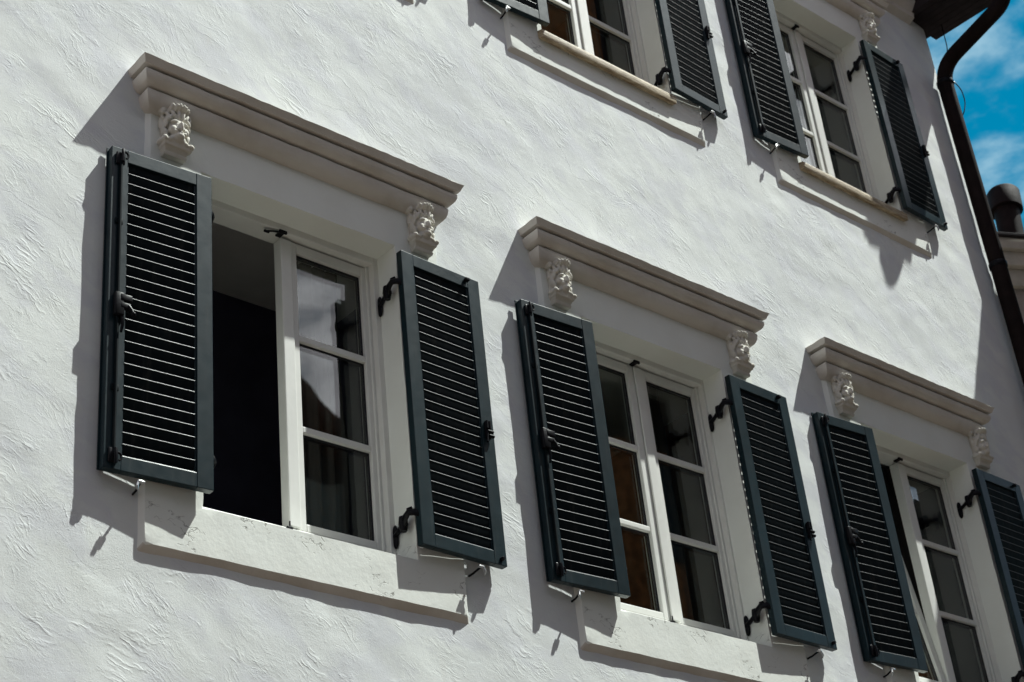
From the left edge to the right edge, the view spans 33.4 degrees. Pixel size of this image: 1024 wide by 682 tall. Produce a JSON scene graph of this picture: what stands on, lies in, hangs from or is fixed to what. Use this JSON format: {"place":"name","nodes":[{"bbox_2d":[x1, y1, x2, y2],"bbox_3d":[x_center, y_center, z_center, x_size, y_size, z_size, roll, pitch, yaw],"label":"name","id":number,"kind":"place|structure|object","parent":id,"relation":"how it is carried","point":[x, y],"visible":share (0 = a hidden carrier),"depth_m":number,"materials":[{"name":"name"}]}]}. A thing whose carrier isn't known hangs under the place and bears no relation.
{"place":"outdoors","nodes":[
{"label":"outdoors","id":0,"kind":"place"},
{"bbox_2d":[926,0,1023,228],"label":"sky","id":1,"kind":"structure","parent":0,"point":[990,76],"materials":[{"name":"blue"}]},
{"bbox_2d":[997,232,1023,320],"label":"neighbour house","id":2,"kind":"structure","parent":0,"point":[1012,244],"depth_m":13.27,"materials":[{"name":"beige paint"}]},
{"bbox_2d":[987,183,1023,232],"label":"flue pipe","id":3,"kind":"object","parent":2,"relation":"on","point":[1005,203],"visible":0.67,"depth_m":14.12,"materials":[{"name":"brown metal"}]},
{"label":"street","id":4,"kind":"structure","parent":0,"visible":0},
{"bbox_2d":[0,0,1023,681],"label":"townhouse","id":5,"kind":"structure","parent":4,"relation":"on","point":[684,256],"depth_m":7.75,"materials":[{"name":"paint"}]},
{"bbox_2d":[96,146,216,493],"bbox_3d":[-1.266,-0.092,6.191,0.179,1.360,0.453,-23,-34,25],"label":"louvred shutter","id":6,"kind":"object","parent":5,"relation":"attached to","point":[155,411],"visible":0.98,"depth_m":6.12,"materials":[{"name":"green paint"}]},
{"bbox_2d":[203,199,396,554],"bbox_3d":[-1.055,0.236,6.834,0.989,1.414,0.546,20,-39,-36],"label":"window","id":7,"kind":"structure","parent":5,"relation":"in","point":[291,245],"depth_m":6.88,"materials":[{"name":"white paint"}]},
{"bbox_2d":[296,261,349,534],"bbox_3d":[-0.779,0.457,7.095,0.205,1.850,0.060,20,-39,-36],"label":"curtain","id":8,"kind":"object","parent":5,"relation":"hanging from","point":[326,470],"visible":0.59,"depth_m":7.20,"materials":[{"name":"white fabric"}]},
{"bbox_2d":[377,250,506,568],"bbox_3d":[-0.278,0.260,6.958,0.473,1.350,0.180,8,-33,-22],"label":"louvred shutter","id":9,"kind":"object","parent":5,"relation":"attached to","point":[456,511],"visible":1,"depth_m":6.92,"materials":[{"name":"green paint"}]},
{"bbox_2d":[486,0,549,26],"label":"louvred shutter","id":10,"kind":"object","parent":5,"relation":"attached to","point":[536,11],"visible":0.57,"depth_m":8.70,"materials":[{"name":"green paint"}]},
{"bbox_2d":[514,299,630,597],"bbox_3d":[0.268,0.454,7.395,0.179,1.360,0.453,-22,-34,25],"label":"louvred shutter","id":11,"kind":"object","parent":5,"relation":"attached to","point":[581,534],"visible":0.96,"depth_m":7.33,"materials":[{"name":"green paint"}]},
{"bbox_2d":[564,0,601,58],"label":"curtain","id":12,"kind":"object","parent":5,"relation":"hanging from","point":[591,10],"visible":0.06,"depth_m":10.01,"materials":[{"name":"fabric"}]},
{"bbox_2d":[546,0,649,82],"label":"window","id":13,"kind":"structure","parent":5,"relation":"in","point":[579,22],"depth_m":9.55,"materials":[{"name":"white paint"}]},
{"bbox_2d":[647,386,693,619],"bbox_3d":[0.785,1.014,8.324,0.164,1.850,0.060,20,-39,-36],"label":"curtain","id":14,"kind":"object","parent":5,"relation":"hanging from","point":[673,521],"visible":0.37,"depth_m":8.44,"materials":[{"name":"grey fabric"}]},
{"bbox_2d":[595,341,748,640],"bbox_3d":[0.630,0.690,7.912,0.985,1.414,0.109,20,-39,-36],"label":"window","id":15,"kind":"structure","parent":5,"relation":"in","point":[636,373],"depth_m":8.04,"materials":[{"name":"white paint"}]},
{"bbox_2d":[654,0,727,119],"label":"louvred shutter","id":16,"kind":"object","parent":5,"relation":"attached to","point":[691,69],"visible":0.91,"depth_m":9.60,"materials":[{"name":"green paint"}]},
{"bbox_2d":[724,0,808,158],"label":"louvred shutter","id":17,"kind":"object","parent":5,"relation":"attached to","point":[771,102],"visible":0.94,"depth_m":10.09,"materials":[{"name":"green paint"}]},
{"bbox_2d":[708,374,836,651],"bbox_3d":[1.257,0.806,8.162,0.473,1.350,0.180,7,-33,-22],"label":"louvred shutter","id":18,"kind":"object","parent":5,"relation":"attached to","point":[795,605],"visible":1,"depth_m":8.13,"materials":[{"name":"green paint"}]},
{"bbox_2d":[785,51,814,166],"bbox_3d":[1.948,-1.159,11.085,0.328,1.850,0.060,20,-39,-36],"label":"curtain","id":19,"kind":"object","parent":5,"relation":"hanging from","point":[808,160],"visible":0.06,"depth_m":11.25,"materials":[{"name":"white fabric"}]},
{"bbox_2d":[775,10,879,199],"bbox_3d":[1.876,-1.454,10.739,0.985,1.414,0.109,20,-39,-36],"label":"window","id":20,"kind":"structure","parent":5,"relation":"in","point":[798,38],"depth_m":10.94,"materials":[{"name":"white paint"}]},
{"bbox_2d":[811,412,927,672],"bbox_3d":[1.809,1.005,8.609,0.179,1.360,0.453,-23,-34,26],"label":"louvred shutter","id":21,"kind":"object","parent":5,"relation":"attached to","point":[881,601],"visible":0.97,"depth_m":8.54,"materials":[{"name":"green paint"}]},
{"bbox_2d":[847,39,947,230],"bbox_3d":[2.496,-1.340,10.983,0.473,1.350,0.180,7,-33,-22],"label":"louvred shutter","id":22,"kind":"object","parent":5,"relation":"attached to","point":[909,154],"visible":0.88,"depth_m":10.96,"materials":[{"name":"green paint"}]},
{"bbox_2d":[881,466,932,679],"bbox_3d":[2.259,1.540,9.481,0.307,1.850,0.060,20,-39,-36],"label":"curtain","id":23,"kind":"object","parent":5,"relation":"hanging from","point":[897,518],"visible":0.19,"depth_m":9.73,"materials":[{"name":"grey fabric"}]},
{"bbox_2d":[876,445,1001,681],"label":"window","id":24,"kind":"structure","parent":5,"relation":"in","point":[903,468],"depth_m":9.29,"materials":[{"name":"white paint"}]},
{"bbox_2d":[954,81,965,114],"bbox_3d":[3.091,-1.669,11.741,0.067,0.324,0.018,4,-32,-17],"label":"cable","id":25,"kind":"object","parent":5,"relation":"attached to","point":[963,97],"visible":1,"depth_m":11.76,"materials":[{"name":"black metal"}]},
{"bbox_2d":[957,468,1023,681],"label":"louvred shutter","id":26,"kind":"object","parent":5,"relation":"attached to","point":[1001,500],"visible":1,"depth_m":9.48,"materials":[{"name":"green paint"}]}
]}

